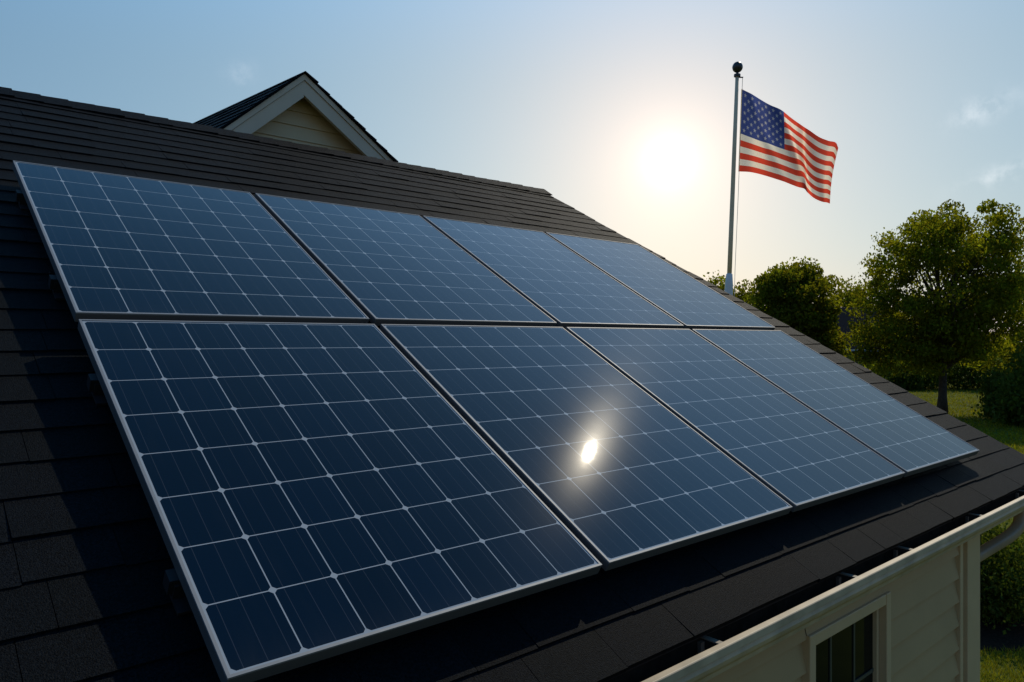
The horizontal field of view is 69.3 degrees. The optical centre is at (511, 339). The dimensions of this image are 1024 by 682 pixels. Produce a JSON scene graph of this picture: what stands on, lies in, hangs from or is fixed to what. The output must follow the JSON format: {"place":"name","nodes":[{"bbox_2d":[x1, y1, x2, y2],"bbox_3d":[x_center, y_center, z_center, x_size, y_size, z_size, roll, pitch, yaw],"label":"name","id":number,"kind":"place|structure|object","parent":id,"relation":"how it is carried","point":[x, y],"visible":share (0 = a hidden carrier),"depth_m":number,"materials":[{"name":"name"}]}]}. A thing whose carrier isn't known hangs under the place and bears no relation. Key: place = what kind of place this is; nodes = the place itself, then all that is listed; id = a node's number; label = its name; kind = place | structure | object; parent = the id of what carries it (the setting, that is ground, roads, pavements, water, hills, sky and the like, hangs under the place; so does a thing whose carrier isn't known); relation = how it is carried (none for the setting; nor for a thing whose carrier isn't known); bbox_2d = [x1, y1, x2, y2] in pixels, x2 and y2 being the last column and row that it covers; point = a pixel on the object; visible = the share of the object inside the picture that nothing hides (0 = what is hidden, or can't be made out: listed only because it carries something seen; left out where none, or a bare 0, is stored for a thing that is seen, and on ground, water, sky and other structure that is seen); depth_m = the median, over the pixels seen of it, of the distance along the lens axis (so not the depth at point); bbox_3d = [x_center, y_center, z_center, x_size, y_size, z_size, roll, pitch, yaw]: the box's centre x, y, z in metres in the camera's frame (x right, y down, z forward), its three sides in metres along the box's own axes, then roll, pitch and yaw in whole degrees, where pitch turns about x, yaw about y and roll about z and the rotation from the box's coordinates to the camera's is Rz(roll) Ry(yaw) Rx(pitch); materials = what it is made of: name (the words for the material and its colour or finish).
{"place":"outdoors","nodes":[
{"label":"outdoors","id":0,"kind":"place"},
{"bbox_2d":[0,0,1023,341],"label":"sky","id":1,"kind":"structure","parent":0,"point":[622,111],"materials":[{"name":"blue"}]},
{"bbox_2d":[903,359,1023,681],"bbox_3d":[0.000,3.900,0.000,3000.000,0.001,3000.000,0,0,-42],"label":"ground","id":2,"kind":"structure","parent":0,"point":[1001,524],"depth_m":31.08,"materials":[{"name":"green plant"}]},
{"bbox_2d":[0,71,1023,681],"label":"house","id":3,"kind":"structure","parent":2,"relation":"on","point":[878,583],"depth_m":2.81,"materials":[{"name":"wood"}]},
{"bbox_2d":[15,190,29,210],"bbox_3d":[-0.465,-0.648,5.064,4.902,0.061,0.095,0,30,-42],"label":"mounting rail","id":4,"kind":"object","parent":3,"relation":"attached to","point":[20,198],"visible":0.09,"depth_m":3.44,"materials":[{"name":"black"}]},
{"bbox_2d":[48,275,65,299],"bbox_3d":[0.055,-0.202,4.480,4.902,0.061,0.095,0,30,-42],"label":"mounting rail","id":5,"kind":"object","parent":3,"relation":"attached to","point":[54,286],"visible":0.12,"depth_m":2.86,"materials":[{"name":"black"}]},
{"bbox_2d":[12,160,368,323],"bbox_3d":[-1.564,-0.473,3.539,1.188,0.038,1.585,0,30,-42],"label":"solar panel","id":6,"kind":"object","parent":5,"relation":"attached to","point":[120,247],"visible":0.96,"depth_m":3.37,"materials":[{"name":"blue"}]},
{"bbox_2d":[255,193,556,326],"bbox_3d":[-0.651,-0.473,4.353,1.188,0.038,1.585,0,30,-42],"label":"solar panel","id":7,"kind":"object","parent":5,"relation":"attached to","point":[379,267],"visible":0.91,"depth_m":4.21,"materials":[{"name":"blue"}]},
{"bbox_2d":[423,216,683,328],"bbox_3d":[0.262,-0.473,5.166,1.188,0.038,1.585,0,30,-42],"label":"solar panel","id":8,"kind":"object","parent":5,"relation":"attached to","point":[561,285],"visible":0.87,"depth_m":5.04,"materials":[{"name":"blue"}]},
{"bbox_2d":[546,232,774,329],"bbox_3d":[1.175,-0.473,5.980,1.188,0.038,1.585,0,30,-42],"label":"solar panel","id":9,"kind":"object","parent":5,"relation":"attached to","point":[687,301],"visible":0.86,"depth_m":5.87,"materials":[{"name":"blue"}]},
{"bbox_2d":[87,374,107,405],"bbox_3d":[0.476,0.161,4.007,4.902,0.061,0.095,0,30,-42],"label":"mounting rail","id":10,"kind":"object","parent":3,"relation":"attached to","point":[94,387],"visible":0.12,"depth_m":2.39,"materials":[{"name":"black"}]},
{"bbox_2d":[162,568,191,615],"bbox_3d":[1.002,0.613,3.417,4.902,0.061,0.095,0,30,-42],"label":"mounting rail","id":11,"kind":"object","parent":3,"relation":"attached to","point":[173,587],"visible":0.14,"depth_m":1.80,"materials":[{"name":"black metal"}]},
{"bbox_2d":[78,319,601,681],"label":"solar panel","id":12,"kind":"object","parent":11,"relation":"attached to","point":[314,492],"visible":1,"depth_m":2.26,"materials":[{"name":"blue"}]},
{"bbox_2d":[380,324,791,570],"bbox_3d":[0.293,0.338,3.293,1.188,0.038,1.585,0,30,-42],"label":"solar panel","id":13,"kind":"object","parent":11,"relation":"attached to","point":[610,466],"visible":0.96,"depth_m":3.12,"materials":[{"name":"blue"}]},
{"bbox_2d":[566,327,904,511],"bbox_3d":[1.206,0.338,4.106,1.188,0.038,1.585,0,30,-42],"label":"solar panel","id":14,"kind":"object","parent":11,"relation":"attached to","point":[796,455],"visible":0.93,"depth_m":3.96,"materials":[{"name":"blue"}]},
{"bbox_2d":[692,329,978,476],"bbox_3d":[2.119,0.338,4.920,1.188,0.038,1.585,0,30,-42],"label":"solar panel","id":15,"kind":"object","parent":11,"relation":"attached to","point":[908,441],"visible":0.94,"depth_m":4.80,"materials":[{"name":"blue"}]},
{"bbox_2d":[725,61,742,295],"bbox_3d":[6.169,-1.984,21.003,0.766,11.780,0.304,0,0,-1],"label":"flagpole","id":16,"kind":"object","parent":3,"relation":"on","point":[737,67],"visible":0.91,"depth_m":20.95,"materials":[{"name":"metal"}]},
{"bbox_2d":[738,89,837,202],"bbox_3d":[8.133,-5.588,21.605,3.608,3.022,0.589,0,0,-28],"label":"flag","id":17,"kind":"object","parent":16,"relation":"attached to","point":[777,143],"visible":1,"depth_m":21.52,"materials":[{"name":"multicoloured fabric"}]},
{"bbox_2d":[802,591,890,681],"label":"window","id":18,"kind":"structure","parent":3,"relation":"in","point":[856,646],"depth_m":3.38,"materials":[{"name":"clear glass"}]},
{"bbox_2d":[703,270,755,307],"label":"tree","id":19,"kind":"object","parent":2,"relation":"on","point":[742,292],"visible":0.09,"depth_m":61.25,"materials":[{"name":"green plant"}]},
{"bbox_2d":[744,256,850,356],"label":"round tree","id":20,"kind":"object","parent":2,"relation":"on","point":[790,295],"visible":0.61,"depth_m":43.66,"materials":[{"name":"green plant"}]},
{"bbox_2d":[828,276,872,306],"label":"tree","id":21,"kind":"object","parent":2,"relation":"on","point":[847,294],"visible":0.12,"depth_m":76.91,"materials":[{"name":"green plant"}]},
{"bbox_2d":[840,345,861,363],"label":"shrub","id":22,"kind":"object","parent":2,"relation":"on","point":[849,356],"depth_m":58.37,"materials":[{"name":"green plant"}]},
{"bbox_2d":[823,307,907,364],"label":"neighbour house","id":23,"kind":"structure","parent":2,"relation":"on","point":[844,318],"depth_m":64.19,"materials":[{"name":"stone"}]},
{"bbox_2d":[853,358,888,377],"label":"shrub","id":24,"kind":"object","parent":2,"relation":"on","point":[870,367],"depth_m":57.81,"materials":[{"name":"green plant"}]},
{"bbox_2d":[857,355,934,389],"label":"shrub","id":25,"kind":"object","parent":2,"relation":"on","point":[908,380],"visible":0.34,"depth_m":56.42,"materials":[{"name":"green plant"}]},
{"bbox_2d":[885,353,965,389],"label":"shrub","id":26,"kind":"object","parent":2,"relation":"on","point":[932,380],"visible":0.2,"depth_m":57.24,"materials":[{"name":"green plant"}]},
{"bbox_2d":[844,198,1023,411],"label":"maple tree","id":27,"kind":"object","parent":2,"relation":"on","point":[966,314],"visible":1,"depth_m":37.91,"materials":[{"name":"green plant"}]},
{"bbox_2d":[934,345,1005,390],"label":"shrub","id":28,"kind":"object","parent":2,"relation":"on","point":[968,377],"visible":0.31,"depth_m":57.09,"materials":[{"name":"green plant"}]},
{"bbox_2d":[967,257,1023,376],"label":"maple tree","id":29,"kind":"object","parent":2,"relation":"on","point":[1014,340],"visible":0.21,"depth_m":44.25,"materials":[{"name":"green plant"}]},
{"bbox_2d":[974,366,1017,419],"bbox_3d":[24.395,2.634,35.985,3.451,2.696,3.162,0,0,-42],"label":"shrub","id":30,"kind":"object","parent":2,"relation":"on","point":[986,389],"visible":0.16,"depth_m":36.28,"materials":[{"name":"green plant"}]},
{"bbox_2d":[970,341,1023,427],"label":"shrub","id":31,"kind":"object","parent":2,"relation":"on","point":[1011,413],"visible":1,"depth_m":32.95,"materials":[{"name":"green plant"}]},
{"bbox_2d":[980,615,1023,650],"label":"garden bed","id":32,"kind":"object","parent":2,"relation":"on","point":[1013,638],"visible":0.12,"depth_m":9.75,"materials":[{"name":"black soil"}]},
{"bbox_2d":[980,518,1023,634],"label":"shrub","id":33,"kind":"object","parent":32,"relation":"on","point":[1001,584],"visible":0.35,"depth_m":10.05,"materials":[{"name":"green plant"}]}
]}

